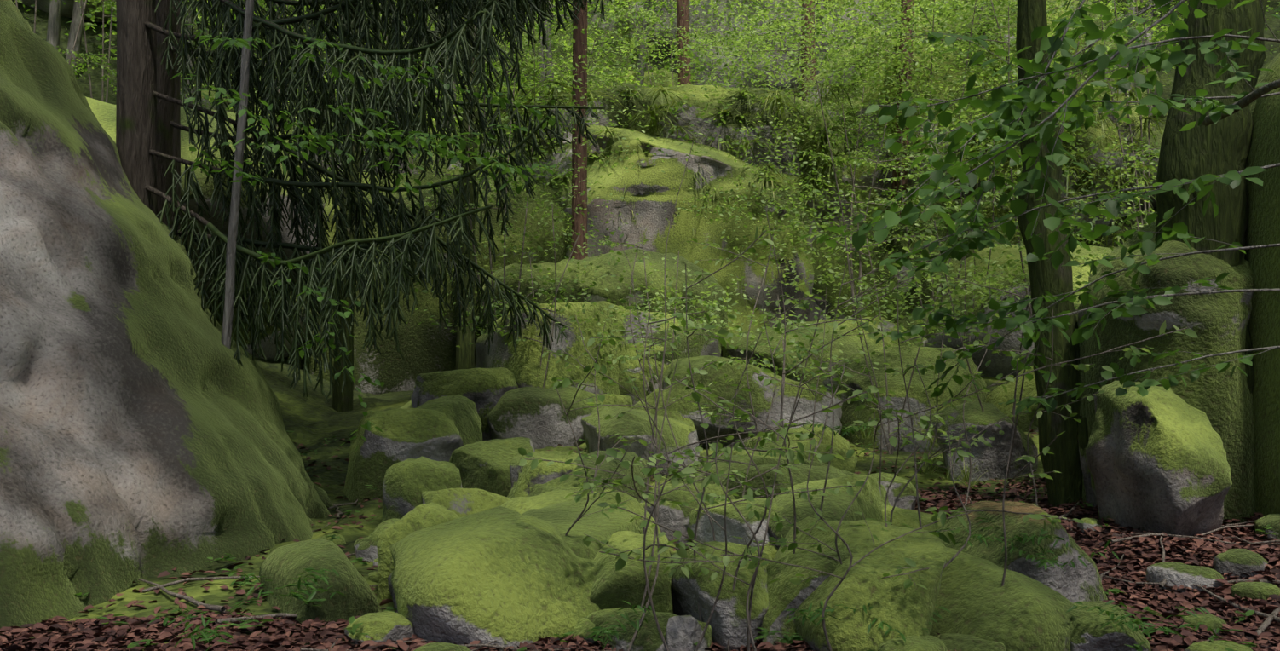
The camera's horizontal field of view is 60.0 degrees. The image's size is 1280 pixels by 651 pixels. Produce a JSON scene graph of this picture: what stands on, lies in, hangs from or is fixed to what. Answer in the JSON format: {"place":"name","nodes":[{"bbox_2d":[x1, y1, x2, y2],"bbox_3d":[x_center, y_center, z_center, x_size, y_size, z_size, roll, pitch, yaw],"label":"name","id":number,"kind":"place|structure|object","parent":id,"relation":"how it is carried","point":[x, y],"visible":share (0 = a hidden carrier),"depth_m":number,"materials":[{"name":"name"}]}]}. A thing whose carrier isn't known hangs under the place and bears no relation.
{"place":"outdoors","nodes":[
{"label":"outdoors","id":0,"kind":"place"},
{"bbox_2d":[0,0,1279,650],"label":"terrain","id":1,"kind":"structure","parent":0,"point":[313,419],"depth_m":11.91,"materials":[{"name":"brown soil"}]},
{"bbox_2d":[15,0,116,93],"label":"shrub","id":2,"kind":"object","parent":1,"relation":"on","point":[89,55],"depth_m":18.72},
{"bbox_2d":[20,0,116,23],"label":"boulder","id":3,"kind":"object","parent":1,"relation":"on","point":[66,8],"visible":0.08,"depth_m":25.51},
{"bbox_2d":[80,0,213,103],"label":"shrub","id":4,"kind":"object","parent":1,"relation":"on","point":[107,80],"depth_m":21.11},
{"bbox_2d":[0,0,334,635],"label":"boulder","id":5,"kind":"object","parent":1,"relation":"on","point":[143,433],"depth_m":7.78,"materials":[{"name":"stone"}]},
{"bbox_2d":[171,0,181,236],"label":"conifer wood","id":6,"kind":"object","parent":1,"relation":"on","point":[176,141],"visible":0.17,"depth_m":13.35,"materials":[{"name":"brown wood"}]},
{"bbox_2d":[85,96,332,302],"bbox_3d":[-7.694,-1.650,15.995,6.137,3.254,6.995,0,0,-1],"label":"boulder","id":7,"kind":"object","parent":1,"relation":"on","point":[104,113],"visible":0.06,"depth_m":15.01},
{"bbox_2d":[221,0,253,349],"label":"young trunk wood","id":8,"kind":"object","parent":1,"relation":"on","point":[231,253],"visible":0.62,"depth_m":9.23,"materials":[{"name":"grey plant"}]},
{"bbox_2d":[206,290,311,359],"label":"boulder","id":9,"kind":"object","parent":1,"relation":"on","point":[268,348],"visible":0.06,"depth_m":15.92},
{"bbox_2d":[180,0,457,172],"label":"shrub","id":10,"kind":"object","parent":1,"relation":"on","point":[210,95],"depth_m":19.90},
{"bbox_2d":[259,538,382,624],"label":"boulder","id":11,"kind":"object","parent":1,"relation":"on","point":[280,566],"visible":0.65,"depth_m":6.17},
{"bbox_2d":[233,93,458,176],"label":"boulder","id":12,"kind":"object","parent":1,"relation":"on","point":[415,164],"depth_m":20.86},
{"bbox_2d":[115,0,610,400],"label":"conifer","id":13,"kind":"object","parent":1,"relation":"on","point":[138,95],"depth_m":10.23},
{"bbox_2d":[154,0,612,401],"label":"conifer needle sprays","id":14,"kind":"object","parent":13,"relation":"attached to","point":[328,252],"visible":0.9,"depth_m":9.54,"materials":[{"name":"plant"}]},
{"bbox_2d":[170,21,556,452],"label":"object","id":15,"kind":"object","parent":1,"relation":"on","point":[372,133],"visible":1,"depth_m":7.01,"materials":[{"name":"green plant"}]},
{"bbox_2d":[344,611,415,646],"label":"boulder","id":16,"kind":"object","parent":1,"relation":"on","point":[383,626],"visible":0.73,"depth_m":5.64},
{"bbox_2d":[155,0,605,236],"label":"conifer","id":17,"kind":"object","parent":1,"relation":"on","point":[165,123],"depth_m":11.99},
{"bbox_2d":[172,0,605,243],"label":"spruce branches","id":18,"kind":"object","parent":17,"relation":"attached to","point":[412,43],"visible":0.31,"depth_m":10.96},
{"bbox_2d":[343,408,463,503],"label":"boulder","id":19,"kind":"object","parent":1,"relation":"on","point":[415,434],"visible":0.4,"depth_m":10.21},
{"bbox_2d":[332,6,479,411],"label":"mossy trunks","id":20,"kind":"object","parent":1,"relation":"on","point":[343,401],"visible":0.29,"depth_m":15.79,"materials":[{"name":"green plant"}]},
{"bbox_2d":[255,6,558,229],"bbox_3d":[-3.592,-3.317,17.445,5.976,8.613,5.792,0,0,-1],"label":"shrub","id":21,"kind":"object","parent":1,"relation":"on","point":[452,173],"depth_m":16.96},
{"bbox_2d":[376,501,459,599],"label":"boulder","id":22,"kind":"object","parent":1,"relation":"on","point":[421,516],"visible":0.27,"depth_m":6.72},
{"bbox_2d":[381,455,462,522],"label":"boulder","id":23,"kind":"object","parent":1,"relation":"on","point":[407,482],"visible":0.4,"depth_m":8.35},
{"bbox_2d":[299,171,571,394],"bbox_3d":[-3.194,-0.529,18.461,4.908,3.866,4.358,0,0,-1],"label":"outcrop","id":24,"kind":"object","parent":1,"relation":"on","point":[426,346],"visible":0.15,"depth_m":16.50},
{"bbox_2d":[415,394,482,445],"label":"boulder","id":25,"kind":"object","parent":1,"relation":"on","point":[459,411],"visible":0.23,"depth_m":11.79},
{"bbox_2d":[421,488,509,517],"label":"boulder","id":26,"kind":"object","parent":1,"relation":"on","point":[461,502],"visible":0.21,"depth_m":8.28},
{"bbox_2d":[387,514,561,612],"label":"boulder","id":27,"kind":"object","parent":1,"relation":"on","point":[549,527],"visible":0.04,"depth_m":6.37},
{"bbox_2d":[521,500,643,559],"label":"boulder","id":28,"kind":"object","parent":27,"relation":"on","point":[562,517],"visible":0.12,"depth_m":6.78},
{"bbox_2d":[449,437,535,496],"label":"boulder","id":29,"kind":"object","parent":1,"relation":"on","point":[484,465],"visible":0.4,"depth_m":9.52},
{"bbox_2d":[317,0,669,140],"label":"shrub","id":30,"kind":"object","parent":1,"relation":"on","point":[532,77],"depth_m":23.84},
{"bbox_2d":[389,505,600,650],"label":"boulder","id":31,"kind":"object","parent":1,"relation":"on","point":[503,576],"visible":0.69,"depth_m":5.81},
{"bbox_2d":[589,530,673,613],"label":"boulder","id":32,"kind":"object","parent":31,"relation":"on","point":[612,588],"visible":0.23,"depth_m":6.03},
{"bbox_2d":[335,0,662,179],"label":"shrub","id":33,"kind":"object","parent":1,"relation":"on","point":[614,71],"depth_m":18.74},
{"bbox_2d":[486,386,603,449],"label":"boulder","id":34,"kind":"object","parent":1,"relation":"on","point":[537,417],"visible":0.56,"depth_m":12.52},
{"bbox_2d":[482,23,638,114],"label":"boulder","id":35,"kind":"object","parent":1,"relation":"on","point":[560,49],"visible":0.08,"depth_m":28.58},
{"bbox_2d":[507,484,622,499],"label":"boulder","id":36,"kind":"object","parent":1,"relation":"on","point":[537,489],"visible":0.1,"depth_m":8.38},
{"bbox_2d":[509,450,579,497],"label":"boulder","id":37,"kind":"object","parent":36,"relation":"on","point":[524,479],"visible":0.23,"depth_m":8.54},
{"bbox_2d":[474,300,681,394],"bbox_3d":[-0.620,0.757,15.384,2.813,2.132,5.166,0,0,29],"label":"boulder","id":38,"kind":"object","parent":1,"relation":"on","point":[522,364],"visible":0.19,"depth_m":13.40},
{"bbox_2d":[570,0,588,259],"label":"trunk","id":39,"kind":"object","parent":1,"relation":"on","point":[579,37],"visible":0.46,"depth_m":16.35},
{"bbox_2d":[404,5,765,329],"bbox_3d":[-1.320,-1.429,14.976,3.859,5.200,6.739,0,0,-26],"label":"shrub","id":40,"kind":"object","parent":1,"relation":"on","point":[590,103],"depth_m":14.08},
{"bbox_2d":[14,0,1176,148],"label":"trees","id":41,"kind":"object","parent":1,"relation":"on","point":[108,22],"depth_m":25.13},
{"bbox_2d":[542,450,650,502],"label":"boulder","id":42,"kind":"object","parent":1,"relation":"on","point":[571,481],"visible":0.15,"depth_m":8.61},
{"bbox_2d":[477,247,728,357],"bbox_3d":[-0.574,0.089,16.420,3.686,2.396,3.246,0,0,-1],"label":"mossy boulder","id":43,"kind":"object","parent":1,"relation":"on","point":[598,292],"visible":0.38,"depth_m":15.16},
{"bbox_2d":[596,393,632,408],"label":"boulder","id":44,"kind":"object","parent":1,"relation":"on","point":[619,400],"visible":0.06,"depth_m":13.47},
{"bbox_2d":[406,203,691,387],"bbox_3d":[-1.256,-0.008,12.703,2.876,2.816,2.557,0,0,-34],"label":"low shrub","id":45,"kind":"object","parent":44,"relation":"on","point":[539,248],"depth_m":12.83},
{"bbox_2d":[0,429,1279,650],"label":"ground","id":46,"kind":"structure","parent":1,"relation":"on","point":[278,636],"depth_m":6.12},
{"bbox_2d":[580,403,699,478],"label":"boulder","id":47,"kind":"object","parent":1,"relation":"on","point":[635,423],"visible":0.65,"depth_m":10.98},
{"bbox_2d":[587,69,692,90],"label":"boulder","id":48,"kind":"object","parent":1,"relation":"on","point":[660,77],"visible":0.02,"depth_m":27.62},
{"bbox_2d":[617,342,670,405],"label":"boulder","id":49,"kind":"object","parent":1,"relation":"on","point":[635,364],"visible":0.08,"depth_m":13.96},
{"bbox_2d":[584,607,711,650],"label":"boulder","id":50,"kind":"object","parent":1,"relation":"on","point":[648,637],"visible":0.52,"depth_m":5.74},
{"bbox_2d":[427,125,887,333],"bbox_3d":[0.334,-1.329,20.050,9.137,5.009,6.230,0,0,-1],"label":"outcrop","id":51,"kind":"object","parent":1,"relation":"on","point":[647,189],"visible":0.19,"depth_m":17.23,"materials":[{"name":"stone"}]},
{"bbox_2d":[812,221,926,323],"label":"boulder","id":52,"kind":"object","parent":51,"relation":"on","point":[865,268],"visible":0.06,"depth_m":17.84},
{"bbox_2d":[630,388,695,428],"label":"boulder","id":53,"kind":"object","parent":1,"relation":"on","point":[650,400],"visible":0.08,"depth_m":12.15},
{"bbox_2d":[639,501,688,544],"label":"boulder","id":54,"kind":"object","parent":1,"relation":"on","point":[670,516],"visible":0.17,"depth_m":8.04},
{"bbox_2d":[557,230,771,393],"bbox_3d":[0.309,0.123,13.170,2.542,2.528,2.898,0,0,-1],"label":"low shrub","id":55,"kind":"object","parent":1,"relation":"on","point":[679,301],"depth_m":13.01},
{"bbox_2d":[74,428,1276,650],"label":"ground herbs","id":56,"kind":"object","parent":1,"relation":"on","point":[787,638],"visible":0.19,"depth_m":5.80,"materials":[{"name":"green plant"}]},
{"bbox_2d":[643,320,720,364],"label":"boulder","id":57,"kind":"object","parent":1,"relation":"on","point":[703,347],"visible":0.15,"depth_m":14.65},
{"bbox_2d":[665,615,704,650],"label":"rock","id":58,"kind":"object","parent":1,"relation":"on","point":[683,632],"visible":1,"depth_m":5.55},
{"bbox_2d":[640,483,735,529],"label":"boulder","id":59,"kind":"object","parent":1,"relation":"on","point":[683,495],"visible":0.1,"depth_m":8.17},
{"bbox_2d":[148,420,1241,650],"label":"fallen leaves","id":60,"kind":"object","parent":1,"relation":"on","point":[608,631],"visible":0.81,"depth_m":5.41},
{"bbox_2d":[536,0,861,95],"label":"tree","id":61,"kind":"object","parent":1,"relation":"on","point":[645,13],"depth_m":22.88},
{"bbox_2d":[671,541,772,650],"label":"boulder","id":62,"kind":"object","parent":1,"relation":"on","point":[729,620],"visible":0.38,"depth_m":5.83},
{"bbox_2d":[688,497,784,546],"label":"boulder","id":63,"kind":"object","parent":1,"relation":"on","point":[736,525],"visible":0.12,"depth_m":7.42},
{"bbox_2d":[553,0,922,98],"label":"hillside","id":64,"kind":"structure","parent":1,"relation":"on","point":[673,31],"depth_m":28.94,"materials":[{"name":"leaf"}]},
{"bbox_2d":[667,454,828,484],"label":"boulder","id":65,"kind":"object","parent":1,"relation":"on","point":[723,466],"visible":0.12,"depth_m":8.78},
{"bbox_2d":[657,355,842,446],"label":"boulder","id":66,"kind":"object","parent":1,"relation":"on","point":[762,396],"visible":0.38,"depth_m":12.38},
{"bbox_2d":[398,40,1170,490],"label":"grass tufts","id":67,"kind":"object","parent":1,"relation":"on","point":[1120,173],"visible":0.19,"depth_m":18.18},
{"bbox_2d":[676,0,915,216],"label":"trunks","id":68,"kind":"object","parent":1,"relation":"on","point":[682,21],"visible":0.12,"depth_m":20.83,"materials":[{"name":"brown plant"}]},
{"bbox_2d":[742,423,852,452],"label":"boulder","id":69,"kind":"object","parent":1,"relation":"on","point":[838,441],"visible":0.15,"depth_m":11.29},
{"bbox_2d":[719,464,888,503],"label":"boulder","id":70,"kind":"object","parent":1,"relation":"on","point":[801,474],"visible":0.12,"depth_m":8.07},
{"bbox_2d":[751,440,858,472],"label":"boulder","id":71,"kind":"object","parent":1,"relation":"on","point":[848,464],"visible":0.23,"depth_m":10.01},
{"bbox_2d":[760,550,850,649],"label":"boulder","id":72,"kind":"object","parent":1,"relation":"on","point":[784,593],"visible":0.31,"depth_m":5.76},
{"bbox_2d":[663,263,959,441],"bbox_3d":[1.608,0.482,10.697,2.749,2.234,2.546,0,0,-1],"label":"low shrub","id":73,"kind":"object","parent":1,"relation":"on","point":[766,362],"depth_m":10.85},
{"bbox_2d":[721,317,928,387],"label":"boulder","id":74,"kind":"object","parent":1,"relation":"on","point":[850,346],"visible":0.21,"depth_m":14.86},
{"bbox_2d":[766,474,887,549],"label":"boulder","id":75,"kind":"object","parent":1,"relation":"on","point":[867,502],"visible":0.29,"depth_m":7.33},
{"bbox_2d":[595,0,1112,154],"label":"shrub","id":76,"kind":"object","parent":1,"relation":"on","point":[781,41],"depth_m":18.68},
{"bbox_2d":[518,139,1198,650],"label":"saplings","id":77,"kind":"object","parent":1,"relation":"on","point":[620,563],"depth_m":5.82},
{"bbox_2d":[773,516,947,650],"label":"boulder","id":78,"kind":"object","parent":1,"relation":"on","point":[896,605],"visible":0.6,"depth_m":5.56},
{"bbox_2d":[757,207,1031,454],"bbox_3d":[2.952,0.081,12.955,3.318,2.843,4.138,0,0,-1],"label":"low shrub","id":79,"kind":"object","parent":1,"relation":"on","point":[872,274],"depth_m":12.61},
{"bbox_2d":[869,472,920,509],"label":"boulder","id":80,"kind":"object","parent":1,"relation":"on","point":[908,498],"visible":0.29,"depth_m":8.91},
{"bbox_2d":[822,345,987,452],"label":"boulder","id":81,"kind":"object","parent":1,"relation":"on","point":[918,399],"visible":0.4,"depth_m":12.99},
{"bbox_2d":[882,505,942,530],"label":"boulder","id":82,"kind":"object","parent":1,"relation":"on","point":[908,517],"visible":0.08,"depth_m":7.58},
{"bbox_2d":[877,634,947,650],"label":"stone","id":83,"kind":"object","parent":1,"relation":"on","point":[927,642],"visible":0.75,"depth_m":5.30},
{"bbox_2d":[659,0,1165,318],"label":"tree","id":84,"kind":"object","parent":1,"relation":"on","point":[854,140],"depth_m":15.10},
{"bbox_2d":[699,0,1158,321],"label":"tree","id":85,"kind":"object","parent":1,"relation":"on","point":[908,49],"depth_m":16.86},
{"bbox_2d":[715,0,1153,185],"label":"shrub","id":86,"kind":"object","parent":1,"relation":"on","point":[879,10],"depth_m":19.92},
{"bbox_2d":[865,196,1024,314],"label":"boulder","id":87,"kind":"object","parent":1,"relation":"on","point":[901,244],"depth_m":18.41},
{"bbox_2d":[839,220,1089,478],"bbox_3d":[3.711,0.256,10.929,3.402,2.624,2.804,0,0,-1],"label":"low shrub","id":88,"kind":"object","parent":1,"relation":"on","point":[973,285],"depth_m":10.76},
{"bbox_2d":[936,633,1005,650],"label":"boulder","id":89,"kind":"object","parent":1,"relation":"on","point":[954,642],"visible":0.65,"depth_m":5.52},
{"bbox_2d":[804,0,1155,236],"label":"outcrop","id":90,"kind":"object","parent":1,"relation":"on","point":[1097,134],"visible":0.04,"depth_m":20.71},
{"bbox_2d":[927,401,1037,482],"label":"boulder","id":91,"kind":"object","parent":1,"relation":"on","point":[994,457],"visible":0.58,"depth_m":10.95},
{"bbox_2d":[824,54,1159,356],"bbox_3d":[4.971,-1.161,14.979,4.878,4.336,4.551,0,0,-1],"label":"low shrub","id":92,"kind":"object","parent":1,"relation":"on","point":[961,115],"depth_m":14.51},
{"bbox_2d":[818,0,1183,108],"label":"shrub","id":93,"kind":"object","parent":1,"relation":"on","point":[1132,21],"depth_m":20.79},
{"bbox_2d":[929,546,1074,650],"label":"boulder","id":94,"kind":"object","parent":1,"relation":"on","point":[1017,611],"visible":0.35,"depth_m":5.70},
{"bbox_2d":[895,244,1112,379],"bbox_3d":[6.348,-0.145,17.841,4.951,2.308,3.980,0,0,-36],"label":"boulder","id":95,"kind":"object","parent":1,"relation":"on","point":[1000,363],"visible":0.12,"depth_m":16.25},
{"bbox_2d":[836,0,1175,332],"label":"tree","id":96,"kind":"object","parent":1,"relation":"on","point":[1014,69],"depth_m":14.79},
{"bbox_2d":[985,365,1037,432],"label":"boulder","id":97,"kind":"object","parent":1,"relation":"on","point":[997,395],"visible":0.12,"depth_m":12.88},
{"bbox_2d":[935,500,1107,603],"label":"boulder","id":98,"kind":"object","parent":1,"relation":"on","point":[1080,582],"visible":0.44,"depth_m":6.45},
{"bbox_2d":[1015,0,1089,507],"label":"mossy trunk","id":99,"kind":"object","parent":1,"relation":"on","point":[1064,486],"visible":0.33,"depth_m":9.35,"materials":[{"name":"green plant"}]},
{"bbox_2d":[1070,601,1151,650],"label":"boulder","id":100,"kind":"object","parent":1,"relation":"on","point":[1087,634],"visible":0.65,"depth_m":5.54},
{"bbox_2d":[961,0,1279,230],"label":"shrub","id":101,"kind":"object","parent":1,"relation":"on","point":[1136,180],"depth_m":18.56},
{"bbox_2d":[1115,129,1164,210],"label":"boulder","id":102,"kind":"object","parent":1,"relation":"on","point":[1156,159],"visible":0.04,"depth_m":20.48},
{"bbox_2d":[1085,380,1232,537],"bbox_3d":[3.799,1.121,8.182,0.746,1.406,1.059,0,0,-1],"label":"rock","id":103,"kind":"object","parent":1,"relation":"on","point":[1156,460],"visible":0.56,"depth_m":7.91,"materials":[{"name":"stone"}]},
{"bbox_2d":[1077,222,1255,524],"bbox_3d":[4.226,0.518,8.844,1.279,2.750,1.541,0,0,-1],"label":"rock","id":104,"kind":"object","parent":1,"relation":"on","point":[1217,323],"visible":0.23,"depth_m":8.20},
{"bbox_2d":[1078,439,1097,507],"bbox_3d":[3.868,1.218,9.113,0.403,1.155,0.520,0,0,-14],"label":"trunk","id":105,"kind":"object","parent":104,"relation":"on","point":[1091,496],"visible":0.06,"depth_m":9.13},
{"bbox_2d":[1145,562,1224,592],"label":"stone","id":106,"kind":"object","parent":1,"relation":"on","point":[1178,574],"visible":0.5,"depth_m":6.73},
{"bbox_2d":[1181,614,1226,634],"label":"stone","id":107,"kind":"object","parent":1,"relation":"on","point":[1213,622],"visible":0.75,"depth_m":5.93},
{"bbox_2d":[1154,0,1267,394],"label":"tree trunk","id":108,"kind":"object","parent":1,"relation":"on","point":[1222,147],"visible":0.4,"depth_m":8.32,"materials":[{"name":"green plant"}]},
{"bbox_2d":[1201,79,1279,126],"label":"tree branch","id":109,"kind":"object","parent":108,"relation":"attached to","point":[1247,100],"visible":0.62,"depth_m":6.66,"materials":[{"name":"grey plant"}]},
{"bbox_2d":[1183,640,1253,650],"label":"stone","id":110,"kind":"object","parent":1,"relation":"on","point":[1211,646],"visible":0.98,"depth_m":5.38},
{"bbox_2d":[1213,548,1268,579],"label":"stone","id":111,"kind":"object","parent":1,"relation":"on","point":[1236,562],"visible":0.48,"depth_m":6.77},
{"bbox_2d":[1230,582,1279,601],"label":"stone","id":112,"kind":"object","parent":1,"relation":"on","point":[1264,590],"visible":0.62,"depth_m":6.37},
{"bbox_2d":[1244,56,1279,516],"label":"trunk","id":113,"kind":"object","parent":1,"relation":"on","point":[1263,227],"visible":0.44,"depth_m":8.13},
{"bbox_2d":[1254,513,1279,540],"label":"stone","id":114,"kind":"object","parent":1,"relation":"on","point":[1273,520],"visible":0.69,"depth_m":7.70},
{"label":"boulder","id":115,"kind":"object","parent":1,"relation":"on","visible":0},
{"bbox_2d":[410,367,518,440],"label":"boulder","id":116,"kind":"object","parent":115,"relation":"on","point":[484,389],"visible":0.46,"depth_m":12.67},
{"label":"boulder","id":117,"kind":"object","parent":1,"relation":"on","visible":0},
{"bbox_2d":[499,490,661,535],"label":"boulder","id":118,"kind":"object","parent":117,"relation":"on","point":[521,505],"visible":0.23,"depth_m":7.82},
{"bbox_2d":[481,83,844,184],"bbox_3d":[0.452,-1.512,20.499,6.596,5.594,4.667,0,0,-1],"label":"outcrop centre cap","id":119,"kind":"object","parent":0,"point":[723,129],"visible":0.19,"depth_m":18.36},
{"bbox_2d":[800,0,1279,415],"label":"branches","id":120,"kind":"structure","parent":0,"point":[1005,114],"depth_m":6.05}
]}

